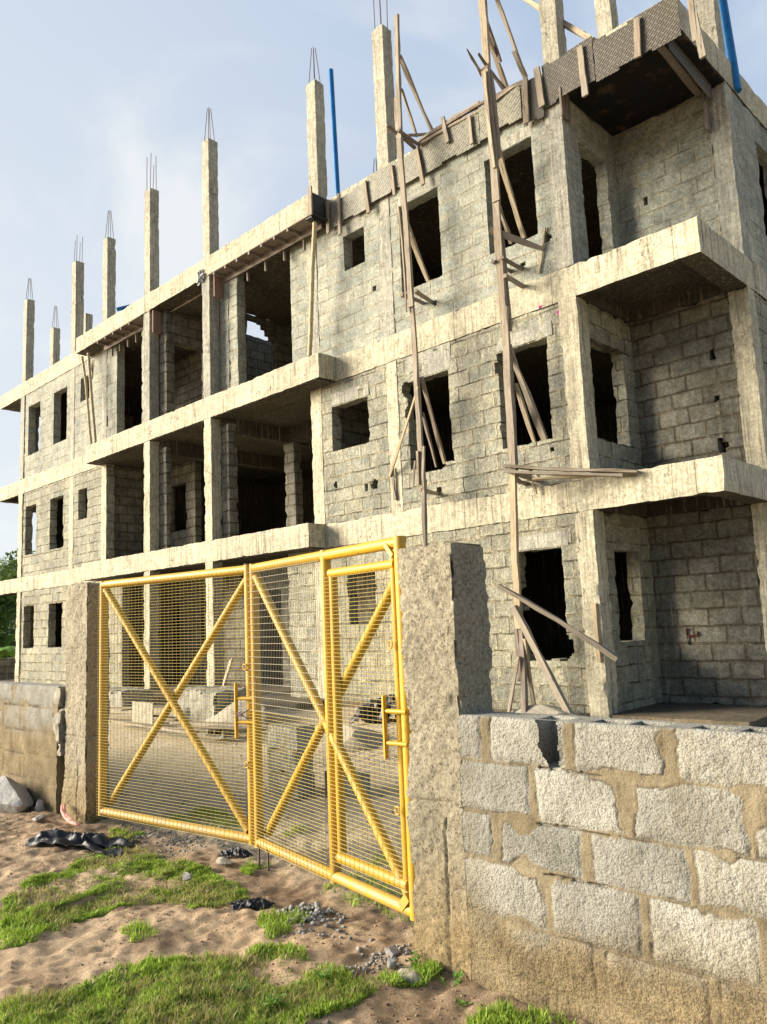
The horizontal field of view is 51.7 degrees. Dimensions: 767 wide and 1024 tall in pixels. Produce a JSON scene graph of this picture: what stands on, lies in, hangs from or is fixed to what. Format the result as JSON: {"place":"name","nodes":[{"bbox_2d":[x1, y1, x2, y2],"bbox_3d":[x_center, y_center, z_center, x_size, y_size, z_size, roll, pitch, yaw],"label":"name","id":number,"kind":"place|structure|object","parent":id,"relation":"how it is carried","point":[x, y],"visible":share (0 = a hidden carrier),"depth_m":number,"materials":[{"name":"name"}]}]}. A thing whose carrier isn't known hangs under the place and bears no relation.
{"place":"outdoors","nodes":[
{"label":"outdoors","id":0,"kind":"place"},
{"bbox_2d":[0,903,51,950],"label":"grass","id":1,"kind":"structure","parent":0,"point":[10,935],"depth_m":4.74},
{"bbox_2d":[119,918,159,942],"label":"grass","id":2,"kind":"structure","parent":0,"point":[134,935],"depth_m":4.62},
{"bbox_2d":[120,823,205,858],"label":"gravel","id":3,"kind":"structure","parent":0,"point":[175,834],"depth_m":6.71,"materials":[{"name":"gravel"}]},
{"bbox_2d":[0,940,379,1023],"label":"grass","id":4,"kind":"structure","parent":0,"point":[151,964],"depth_m":3.83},
{"bbox_2d":[239,856,271,874],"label":"grass","id":5,"kind":"structure","parent":0,"point":[248,870],"depth_m":5.76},
{"bbox_2d":[282,901,334,921],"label":"gravel","id":6,"kind":"structure","parent":0,"point":[317,910],"depth_m":4.81,"materials":[{"name":"gravel"}]},
{"bbox_2d":[256,907,410,966],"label":"gravel","id":7,"kind":"structure","parent":0,"point":[359,948],"depth_m":4.56,"materials":[{"name":"gravel"}]},
{"bbox_2d":[0,701,766,1023],"bbox_3d":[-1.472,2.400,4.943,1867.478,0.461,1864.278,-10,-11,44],"label":"ground","id":8,"kind":"structure","parent":0,"point":[285,882],"depth_m":5.33,"materials":[{"name":"soil"}]},
{"bbox_2d":[0,657,15,679],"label":"block fence","id":9,"kind":"object","parent":8,"relation":"on","point":[7,668],"visible":0.03,"depth_m":27.83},
{"bbox_2d":[0,632,15,646],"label":"banana plant","id":10,"kind":"object","parent":8,"relation":"on","point":[7,640],"visible":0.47,"depth_m":36.43,"materials":[{"name":"green plant"}]},
{"bbox_2d":[0,648,15,657],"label":"banana plant","id":11,"kind":"object","parent":8,"relation":"on","point":[10,651],"visible":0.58,"depth_m":32.80,"materials":[{"name":"green plant"}]},
{"bbox_2d":[0,559,17,646],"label":"tree","id":12,"kind":"object","parent":8,"relation":"on","point":[6,604],"visible":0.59,"depth_m":36.49,"materials":[{"name":"green plant"}]},
{"bbox_2d":[0,775,33,813],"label":"boulder","id":13,"kind":"object","parent":8,"relation":"on","point":[15,797],"visible":0.88,"depth_m":7.80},
{"bbox_2d":[0,549,35,627],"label":"tree","id":14,"kind":"object","parent":8,"relation":"on","point":[14,563],"visible":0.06,"depth_m":43.88,"materials":[{"name":"green plant"}]},
{"bbox_2d":[0,681,64,812],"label":"boundary wall","id":15,"kind":"structure","parent":8,"relation":"on","point":[32,761],"depth_m":8.16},
{"bbox_2d":[32,815,46,821],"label":"stone","id":16,"kind":"object","parent":8,"relation":"on","point":[39,818],"visible":1,"depth_m":7.30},
{"bbox_2d":[35,799,44,811],"bbox_3d":[-3.378,2.893,7.771,0.091,0.146,0.094,-5,-8,20],"label":"stone","id":17,"kind":"object","parent":8,"relation":"on","point":[40,806],"visible":0.91,"depth_m":7.74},
{"bbox_2d":[25,828,139,857],"bbox_3d":[-2.511,2.724,6.568,0.995,0.154,0.428,-4,-8,14],"label":"plastic sheet","id":18,"kind":"object","parent":8,"relation":"on","point":[98,842],"visible":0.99,"depth_m":6.54,"materials":[{"name":"black"}]},
{"bbox_2d":[61,583,109,823],"bbox_3d":[-2.858,1.903,7.619,0.551,2.412,0.265,-10,-11,44],"label":"gate post","id":19,"kind":"object","parent":8,"relation":"on","point":[81,775],"visible":0.7,"depth_m":7.50,"materials":[{"name":"concrete"}]},
{"bbox_2d":[57,741,65,755],"bbox_3d":[-3.108,2.306,7.725,0.098,0.143,0.130,-10,-11,44],"label":"wedged stone","id":20,"kind":"object","parent":19,"relation":"attached to","point":[61,751],"visible":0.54,"depth_m":7.68,"materials":[{"name":"stone"}]},
{"bbox_2d":[53,723,66,743],"bbox_3d":[-3.140,2.162,7.756,0.138,0.202,0.187,-10,-11,44],"label":"wedged stone","id":21,"kind":"object","parent":20,"relation":"on","point":[59,731],"visible":0.62,"depth_m":7.69,"materials":[{"name":"stone"}]},
{"bbox_2d":[56,708,65,723],"bbox_3d":[-3.133,2.011,7.768,0.110,0.173,0.149,-10,-11,44],"label":"wedged stone","id":22,"kind":"object","parent":21,"relation":"on","point":[61,716],"visible":0.59,"depth_m":7.71,"materials":[{"name":"stone"}]},
{"bbox_2d":[53,687,65,706],"bbox_3d":[-3.152,1.828,7.792,0.133,0.207,0.181,-10,-11,44],"label":"wedged stone","id":23,"kind":"object","parent":22,"relation":"on","point":[59,698],"visible":0.53,"depth_m":7.73,"materials":[{"name":"stone"}]},
{"bbox_2d":[60,804,79,825],"bbox_3d":[-2.859,2.752,7.174,0.064,0.103,0.669,3,-9,-33],"label":"cloth strip","id":24,"kind":"object","parent":19,"relation":"attached to","point":[67,818],"visible":1,"depth_m":7.18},
{"bbox_2d":[96,563,253,844],"bbox_3d":[-1.796,1.589,6.778,2.094,2.140,0.186,-9,-10,38],"label":"gate leaf","id":25,"kind":"object","parent":19,"relation":"attached to","point":[172,698],"visible":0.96,"depth_m":6.69,"materials":[{"name":"yellow paint"}]},
{"bbox_2d":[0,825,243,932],"bbox_3d":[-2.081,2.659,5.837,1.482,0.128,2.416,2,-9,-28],"label":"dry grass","id":26,"kind":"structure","parent":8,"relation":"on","point":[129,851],"depth_m":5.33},
{"bbox_2d":[0,826,248,933],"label":"grass","id":27,"kind":"structure","parent":8,"relation":"on","point":[153,862],"depth_m":5.50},
{"bbox_2d":[109,687,152,710],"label":"concrete plinth","id":28,"kind":"structure","parent":8,"relation":"on","point":[113,695],"depth_m":15.96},
{"bbox_2d":[132,702,152,724],"bbox_3d":[-4.110,3.427,13.492,0.031,0.378,0.708,5,-11,-45],"label":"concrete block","id":29,"kind":"object","parent":8,"relation":"on","point":[146,710],"visible":0.65,"depth_m":13.45,"materials":[{"name":"concrete"}]},
{"bbox_2d":[112,719,198,732],"bbox_3d":[-3.711,3.429,12.666,0.148,0.039,3.015,4,-11,-40],"label":"timber board","id":30,"kind":"object","parent":8,"relation":"on","point":[172,729],"visible":0.65,"depth_m":12.66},
{"bbox_2d":[182,872,191,880],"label":"stone","id":31,"kind":"object","parent":8,"relation":"on","point":[186,876],"visible":1,"depth_m":5.39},
{"bbox_2d":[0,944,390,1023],"bbox_3d":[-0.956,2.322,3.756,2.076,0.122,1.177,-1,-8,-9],"label":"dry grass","id":32,"kind":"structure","parent":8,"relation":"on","point":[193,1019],"depth_m":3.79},
{"bbox_2d":[173,686,245,721],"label":"concrete plinth","id":33,"kind":"structure","parent":8,"relation":"on","point":[193,700],"depth_m":13.30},
{"bbox_2d":[223,658,233,685],"bbox_3d":[-3.128,3.303,15.689,0.053,0.927,0.140,35,-51,-23],"label":"timber board","id":34,"kind":"object","parent":33,"relation":"on","point":[228,671],"visible":0.57,"depth_m":15.77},
{"bbox_2d":[170,721,267,725],"bbox_3d":[-2.560,3.253,12.149,2.016,0.039,0.210,-9,-11,36],"label":"timber board","id":35,"kind":"object","parent":8,"relation":"on","point":[207,723],"visible":0.52,"depth_m":12.18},
{"bbox_2d":[206,725,234,737],"bbox_3d":[-2.368,3.195,11.525,0.456,0.145,0.222,-10,-11,44],"label":"hollow block","id":36,"kind":"object","parent":8,"relation":"on","point":[222,734],"depth_m":11.40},
{"bbox_2d":[183,725,267,729],"bbox_3d":[-2.182,3.068,11.268,1.524,0.037,0.129,-7,-9,21],"label":"timber board","id":37,"kind":"object","parent":36,"relation":"on","point":[212,727],"visible":0.52,"depth_m":11.30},
{"bbox_2d":[216,857,233,865],"bbox_3d":[-1.190,2.605,5.902,0.185,0.055,0.105,-10,-11,44],"label":"stone","id":38,"kind":"object","parent":8,"relation":"on","point":[224,861],"visible":1,"depth_m":5.86,"materials":[{"name":"stone"}]},
{"bbox_2d":[144,804,305,836],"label":"grass","id":39,"kind":"structure","parent":8,"relation":"on","point":[209,811],"depth_m":7.25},
{"bbox_2d":[220,846,253,857],"bbox_3d":[-1.149,2.634,6.131,0.268,0.073,0.111,-6,-9,24],"label":"plastic scrap","id":40,"kind":"object","parent":8,"relation":"on","point":[239,851],"visible":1,"depth_m":6.11,"materials":[{"name":"black"}]},
{"bbox_2d":[205,700,268,732],"bbox_3d":[-2.375,3.434,12.876,1.044,0.768,1.899,0,-8,-16],"label":"rubble mound","id":41,"kind":"object","parent":8,"relation":"on","point":[230,708],"visible":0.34,"depth_m":12.51,"materials":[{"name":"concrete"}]},
{"bbox_2d":[228,975,252,993],"bbox_3d":[-0.702,2.317,3.845,0.130,0.088,0.111,-5,-8,19],"label":"weed","id":42,"kind":"object","parent":8,"relation":"on","point":[238,989],"visible":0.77,"depth_m":3.86,"materials":[{"name":"green plant"}]},
{"bbox_2d":[231,897,274,909],"bbox_3d":[-0.831,2.493,5.039,0.284,0.062,0.113,-1,-8,-8],"label":"plastic scrap","id":43,"kind":"object","parent":8,"relation":"on","point":[258,903],"visible":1,"depth_m":5.02,"materials":[{"name":"black"}]},
{"bbox_2d":[0,811,516,1023],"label":"soil crumbs","id":44,"kind":"object","parent":8,"relation":"on","point":[416,1015],"visible":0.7,"depth_m":4.53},
{"bbox_2d":[121,735,399,893],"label":"gravel","id":45,"kind":"structure","parent":8,"relation":"on","point":[217,840],"depth_m":7.57,"materials":[{"name":"gravel"}]},
{"bbox_2d":[257,987,285,1008],"bbox_3d":[-0.536,2.290,3.697,0.140,0.095,0.124,3,-10,-34],"label":"weed","id":46,"kind":"object","parent":8,"relation":"on","point":[270,1001],"visible":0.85,"depth_m":3.69,"materials":[{"name":"green plant"}]},
{"bbox_2d":[257,905,311,939],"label":"grass","id":47,"kind":"structure","parent":8,"relation":"on","point":[271,924],"depth_m":4.66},
{"bbox_2d":[268,770,314,799],"bbox_3d":[-0.924,2.722,7.945,0.466,0.234,0.232,-10,-11,44],"label":"concrete block","id":48,"kind":"object","parent":8,"relation":"on","point":[278,783],"depth_m":7.85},
{"bbox_2d":[267,747,312,773],"bbox_3d":[-0.941,2.497,7.998,0.468,0.235,0.230,-10,-11,44],"label":"concrete block","id":49,"kind":"object","parent":48,"relation":"on","point":[285,761],"depth_m":7.89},
{"bbox_2d":[268,723,313,750],"bbox_3d":[-0.937,2.265,8.001,0.466,0.234,0.235,-10,-11,44],"label":"concrete block","id":50,"kind":"object","parent":49,"relation":"on","point":[289,731],"depth_m":7.89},
{"bbox_2d":[310,967,332,978],"bbox_3d":[-0.312,2.295,3.923,0.123,0.077,0.109,1,-9,-22],"label":"weed","id":51,"kind":"object","parent":8,"relation":"on","point":[321,975],"visible":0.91,"depth_m":3.92,"materials":[{"name":"green plant"}]},
{"bbox_2d":[325,770,369,797],"bbox_3d":[-0.355,2.679,7.823,0.456,0.233,0.208,-10,-11,44],"label":"concrete block","id":52,"kind":"object","parent":8,"relation":"on","point":[351,792],"depth_m":7.69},
{"bbox_2d":[343,725,382,751],"bbox_3d":[-0.438,3.075,10.467,1.125,0.442,0.922,-4,-8,13],"label":"concrete block","id":53,"kind":"object","parent":8,"relation":"on","point":[349,730],"visible":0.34,"depth_m":10.14,"materials":[{"name":"concrete"}]},
{"bbox_2d":[320,850,413,925],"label":"grass","id":54,"kind":"structure","parent":8,"relation":"on","point":[359,895],"depth_m":5.12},
{"bbox_2d":[350,694,395,723],"bbox_3d":[0.165,2.899,11.721,1.296,0.432,0.648,-4,-8,13],"label":"tarpaulin","id":55,"kind":"object","parent":8,"relation":"on","point":[377,706],"visible":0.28,"depth_m":11.68,"materials":[{"name":"black plastic"}]},
{"bbox_2d":[0,0,766,726],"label":"apartment building","id":56,"kind":"structure","parent":8,"relation":"on","point":[640,196],"depth_m":13.06,"materials":[{"name":"concrete"}]},
{"bbox_2d":[81,356,92,443],"bbox_3d":[-7.980,-3.023,21.284,0.665,2.568,0.105,-10,-11,44],"label":"bamboo prop","id":57,"kind":"object","parent":56,"relation":"on","point":[87,399],"visible":1,"depth_m":21.25,"materials":[{"name":"wood"}]},
{"bbox_2d":[87,352,96,442],"bbox_3d":[-7.773,-3.063,21.056,0.546,2.578,0.113,-10,-11,44],"label":"bamboo prop","id":58,"kind":"object","parent":56,"relation":"on","point":[91,397],"visible":0.98,"depth_m":20.99,"materials":[{"name":"wood"}]},
{"bbox_2d":[196,269,203,285],"bbox_3d":[-4.040,-5.184,17.446,0.310,0.332,0.149,-10,-11,44],"label":"rag","id":59,"kind":"object","parent":56,"relation":"hanging from","point":[200,276],"visible":1,"depth_m":17.42,"materials":[{"name":"grey"}]},
{"bbox_2d":[307,222,316,356],"bbox_3d":[-1.344,-4.190,14.844,0.147,2.552,0.361,4,-10,-41],"label":"bamboo prop","id":60,"kind":"object","parent":56,"relation":"on","point":[312,285],"visible":0.98,"depth_m":14.80,"materials":[{"name":"wood"}]},
{"bbox_2d":[328,68,339,195],"bbox_3d":[-1.025,-7.673,16.797,0.208,3.810,0.110,-10,-11,44],"label":"blue pipe","id":61,"kind":"object","parent":56,"relation":"on","point":[334,131],"visible":0.66,"depth_m":16.82,"materials":[{"name":"plastic"}]},
{"bbox_2d":[391,470,396,499],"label":"timber brace","id":62,"kind":"object","parent":56,"relation":"attached to","point":[393,486],"visible":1,"depth_m":13.43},
{"bbox_2d":[400,293,424,304],"bbox_3d":[0.507,-3.522,13.108,0.064,0.069,0.671,-2,-4,39],"label":"putlog","id":63,"kind":"object","parent":56,"relation":"attached to","point":[419,301],"visible":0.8,"depth_m":13.13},
{"bbox_2d":[414,288,434,304],"bbox_3d":[0.676,-3.517,12.965,0.063,0.067,0.635,-10,-11,31],"label":"putlog","id":64,"kind":"object","parent":56,"relation":"attached to","point":[422,295],"visible":1,"depth_m":12.89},
{"bbox_2d":[418,488,440,494],"bbox_3d":[0.737,-0.320,12.580,0.065,0.066,0.658,-6,-9,30],"label":"putlog","id":65,"kind":"object","parent":56,"relation":"attached to","point":[430,492],"visible":0.83,"depth_m":12.59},
{"bbox_2d":[306,0,705,234],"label":"roof formwork","id":66,"kind":"object","parent":56,"relation":"attached to","point":[655,27],"visible":0.98,"depth_m":11.94,"materials":[{"name":"brown wood"}]},
{"bbox_2d":[495,0,522,63],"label":"timber brace","id":67,"kind":"object","parent":56,"relation":"attached to","point":[503,15],"visible":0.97,"depth_m":12.39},
{"bbox_2d":[500,256,523,270],"bbox_3d":[1.930,-3.683,11.752,0.063,0.068,0.627,-14,-12,39],"label":"putlog","id":68,"kind":"object","parent":56,"relation":"attached to","point":[513,264],"visible":1,"depth_m":11.69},
{"bbox_2d":[503,273,524,287],"bbox_3d":[1.956,-3.403,11.700,0.066,0.069,0.629,-14,-12,39],"label":"putlog","id":69,"kind":"object","parent":56,"relation":"attached to","point":[516,282],"visible":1,"depth_m":11.63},
{"bbox_2d":[512,50,527,78],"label":"timber brace","id":70,"kind":"object","parent":56,"relation":"attached to","point":[522,70],"visible":0.9,"depth_m":12.58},
{"bbox_2d":[512,473,538,481],"bbox_3d":[2.047,-0.501,11.310,0.066,0.072,0.643,-10,-16,44],"label":"putlog","id":71,"kind":"object","parent":56,"relation":"attached to","point":[526,477],"visible":0.7,"depth_m":11.27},
{"bbox_2d":[503,470,623,476],"bbox_3d":[2.434,-0.525,10.777,1.624,0.055,0.134,3,-2,27],"label":"scaffold plank","id":72,"kind":"object","parent":71,"relation":"on","point":[568,473],"visible":1,"depth_m":10.70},
{"bbox_2d":[502,464,638,473],"bbox_3d":[2.512,-0.580,10.747,1.828,0.066,0.175,4,-1,28],"label":"scaffold plank","id":73,"kind":"object","parent":72,"relation":"on","point":[570,469],"visible":0.98,"depth_m":10.68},
{"bbox_2d":[538,227,545,273],"bbox_3d":[2.344,-3.860,11.675,0.032,0.676,0.034,9,3,45],"label":"timber lath","id":74,"kind":"object","parent":56,"relation":"attached to","point":[541,256],"visible":1,"depth_m":11.67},
{"bbox_2d":[497,584,618,661],"bbox_3d":[2.317,1.457,10.598,1.815,0.102,0.065,31,19,19],"label":"timber brace","id":75,"kind":"object","parent":56,"relation":"attached to","point":[612,655],"visible":1,"depth_m":10.54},
{"bbox_2d":[523,0,595,41],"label":"timber pole","id":76,"kind":"object","parent":56,"relation":"attached to","point":[575,30],"visible":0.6,"depth_m":11.81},
{"bbox_2d":[532,475,593,480],"bbox_3d":[2.513,-0.478,10.758,0.968,0.060,0.076,-2,-6,16],"label":"scaffold plank","id":77,"kind":"object","parent":56,"relation":"on","point":[554,477],"visible":0.77,"depth_m":10.77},
{"bbox_2d":[591,603,602,661],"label":"timber brace","id":78,"kind":"object","parent":56,"relation":"attached to","point":[595,615],"visible":0.93,"depth_m":10.58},
{"bbox_2d":[718,0,741,93],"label":"blue pipe","id":79,"kind":"object","parent":56,"relation":"on","point":[730,51],"visible":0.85,"depth_m":11.93,"materials":[{"name":"plastic"}]},
{"bbox_2d":[385,944,398,957],"bbox_3d":[0.051,2.351,4.232,0.056,0.059,0.085,3,-10,-36],"label":"stone","id":80,"kind":"object","parent":8,"relation":"on","point":[392,951],"visible":0.99,"depth_m":4.21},
{"bbox_2d":[387,958,396,968],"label":"stone","id":81,"kind":"object","parent":8,"relation":"on","point":[391,963],"visible":0.99,"depth_m":4.07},
{"bbox_2d":[373,957,443,987],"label":"grass","id":82,"kind":"structure","parent":8,"relation":"on","point":[430,970],"depth_m":3.94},
{"bbox_2d":[394,968,422,984],"bbox_3d":[0.123,2.335,3.968,0.140,0.074,0.158,-2,-8,-5],"label":"stone","id":83,"kind":"object","parent":8,"relation":"on","point":[414,975],"visible":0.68,"depth_m":3.92,"materials":[{"name":"stone"}]},
{"bbox_2d":[394,13,427,546],"bbox_3d":[0.471,-2.703,12.702,0.394,11.736,0.187,-10,-11,44],"label":"scaffold pole","id":84,"kind":"object","parent":8,"relation":"on","point":[419,467],"visible":0.87,"depth_m":12.81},
{"bbox_2d":[386,124,415,149],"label":"timber brace","id":85,"kind":"object","parent":84,"relation":"attached to","point":[407,141],"visible":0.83,"depth_m":13.42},
{"bbox_2d":[388,386,419,476],"bbox_3d":[0.329,-1.293,13.003,0.042,0.052,1.750,-11,-46,-35],"label":"timber brace","id":86,"kind":"object","parent":84,"relation":"attached to","point":[400,441],"visible":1,"depth_m":13.05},
{"bbox_2d":[401,88,416,133],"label":"timber brace","id":87,"kind":"object","parent":84,"relation":"attached to","point":[409,112],"visible":0.87,"depth_m":13.73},
{"bbox_2d":[398,129,420,146],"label":"timber brace","id":88,"kind":"object","parent":84,"relation":"attached to","point":[408,137],"visible":1,"depth_m":13.30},
{"bbox_2d":[400,54,432,129],"bbox_3d":[0.566,-7.306,13.821,0.084,0.070,1.310,6,-43,45],"label":"timber brace","id":89,"kind":"object","parent":84,"relation":"attached to","point":[409,78],"visible":0.87,"depth_m":13.75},
{"bbox_2d":[409,223,429,281],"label":"timber brace","id":90,"kind":"object","parent":84,"relation":"attached to","point":[418,256],"visible":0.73,"depth_m":13.27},
{"bbox_2d":[422,412,436,466],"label":"timber brace","id":91,"kind":"object","parent":84,"relation":"attached to","point":[428,436],"visible":1,"depth_m":12.73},
{"bbox_2d":[420,376,446,463],"bbox_3d":[0.794,-1.470,12.722,0.074,1.449,0.061,-7,13,44],"label":"timber brace","id":92,"kind":"object","parent":84,"relation":"attached to","point":[433,422],"visible":1,"depth_m":12.71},
{"bbox_2d":[408,951,420,969],"bbox_3d":[0.173,2.306,4.042,0.100,0.082,0.107,-10,-11,44],"label":"weed","id":93,"kind":"object","parent":8,"relation":"on","point":[414,958],"visible":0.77,"depth_m":4.06,"materials":[{"name":"green plant"}]},
{"bbox_2d":[397,542,493,981],"bbox_3d":[0.374,1.338,4.234,0.463,2.322,0.344,-10,-11,44],"label":"gate post","id":94,"kind":"object","parent":8,"relation":"on","point":[446,651],"visible":0.74,"depth_m":4.14,"materials":[{"name":"concrete"}]},
{"bbox_2d":[247,536,414,921],"bbox_3d":[-0.396,1.431,5.286,0.179,2.341,2.082,3,-10,-35],"label":"gate leaf","id":95,"kind":"object","parent":94,"relation":"attached to","point":[340,763],"visible":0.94,"depth_m":5.12,"materials":[{"name":"yellow paint"}]},
{"bbox_2d":[323,568,404,894],"bbox_3d":[-0.141,1.281,4.835,0.006,1.827,0.775,3,-10,-35],"label":"door mesh","id":96,"kind":"structure","parent":95,"relation":"in","point":[381,574],"depth_m":4.82,"materials":[{"name":"gold metal"}]},
{"bbox_2d":[440,969,463,986],"bbox_3d":[0.347,2.288,3.863,0.134,0.064,0.103,2,-9,-29],"label":"weed","id":97,"kind":"object","parent":8,"relation":"on","point":[459,973],"visible":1,"depth_m":3.87,"materials":[{"name":"green plant"}]},
{"bbox_2d":[478,0,527,712],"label":"scaffold pole","id":98,"kind":"object","parent":8,"relation":"on","point":[491,116],"visible":0.94,"depth_m":11.42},
{"bbox_2d":[466,49,481,75],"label":"timber brace","id":99,"kind":"object","parent":98,"relation":"attached to","point":[475,63],"visible":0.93,"depth_m":11.95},
{"bbox_2d":[478,53,505,89],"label":"timber brace","id":100,"kind":"object","parent":98,"relation":"attached to","point":[501,85],"visible":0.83,"depth_m":12.21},
{"bbox_2d":[489,24,501,63],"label":"timber brace","id":101,"kind":"object","parent":98,"relation":"attached to","point":[498,59],"visible":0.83,"depth_m":12.29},
{"bbox_2d":[489,36,508,87],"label":"timber brace","id":102,"kind":"object","parent":98,"relation":"attached to","point":[500,71],"visible":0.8,"depth_m":12.50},
{"bbox_2d":[501,207,512,243],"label":"timber brace","id":103,"kind":"object","parent":98,"relation":"attached to","point":[505,226],"visible":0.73,"depth_m":11.96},
{"bbox_2d":[499,149,526,237],"bbox_3d":[1.920,-4.826,11.962,0.092,1.397,0.069,-10,11,44],"label":"timber brace","id":104,"kind":"object","parent":98,"relation":"attached to","point":[504,174],"visible":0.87,"depth_m":11.95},
{"bbox_2d":[507,656,519,711],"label":"timber brace","id":105,"kind":"object","parent":98,"relation":"attached to","point":[511,696],"visible":0.83,"depth_m":10.88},
{"bbox_2d":[489,227,543,250],"bbox_3d":[1.962,-4.027,11.697,0.837,0.104,0.070,21,14,3],"label":"timber plank","id":106,"kind":"object","parent":98,"relation":"attached to","point":[517,239],"visible":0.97,"depth_m":11.67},
{"bbox_2d":[514,383,536,442],"bbox_3d":[2.062,-1.422,11.490,0.076,0.950,0.058,-1,29,44],"label":"timber brace","id":107,"kind":"object","parent":98,"relation":"attached to","point":[522,405],"visible":0.93,"depth_m":11.46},
{"bbox_2d":[510,344,547,439],"bbox_3d":[2.080,-1.718,11.485,0.103,1.489,0.069,-19,5,42],"label":"timber brace","id":108,"kind":"object","parent":98,"relation":"attached to","point":[536,418],"visible":0.9,"depth_m":11.47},
{"bbox_2d":[522,638,535,704],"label":"timber brace","id":109,"kind":"object","parent":98,"relation":"attached to","point":[530,683],"visible":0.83,"depth_m":10.86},
{"bbox_2d":[510,605,572,712],"bbox_3d":[2.129,2.012,10.633,0.074,1.667,0.118,-2,-30,-49],"label":"timber brace","id":110,"kind":"object","parent":98,"relation":"attached to","point":[549,676],"visible":0.89,"depth_m":10.61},
{"bbox_2d":[462,997,579,1023],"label":"grass","id":111,"kind":"structure","parent":8,"relation":"on","point":[512,1015],"depth_m":3.47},
{"bbox_2d":[511,704,587,716],"bbox_3d":[2.136,2.824,10.677,1.416,0.444,0.584,-10,-11,44],"label":"rubble mound","id":112,"kind":"object","parent":8,"relation":"on","point":[541,709],"visible":0.18,"depth_m":10.57,"materials":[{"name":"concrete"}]},
{"bbox_2d":[457,711,766,1023],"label":"boundary wall","id":113,"kind":"structure","parent":8,"relation":"on","point":[615,870],"depth_m":3.38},
{"bbox_2d":[0,0,766,565],"label":"sky","id":114,"kind":"structure","parent":0,"point":[94,94],"materials":[{"name":"blue"}]},
{"bbox_2d":[343,944,447,988],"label":"gravel","id":115,"kind":"structure","parent":0,"point":[372,958],"depth_m":4.14,"materials":[{"name":"gravel"}]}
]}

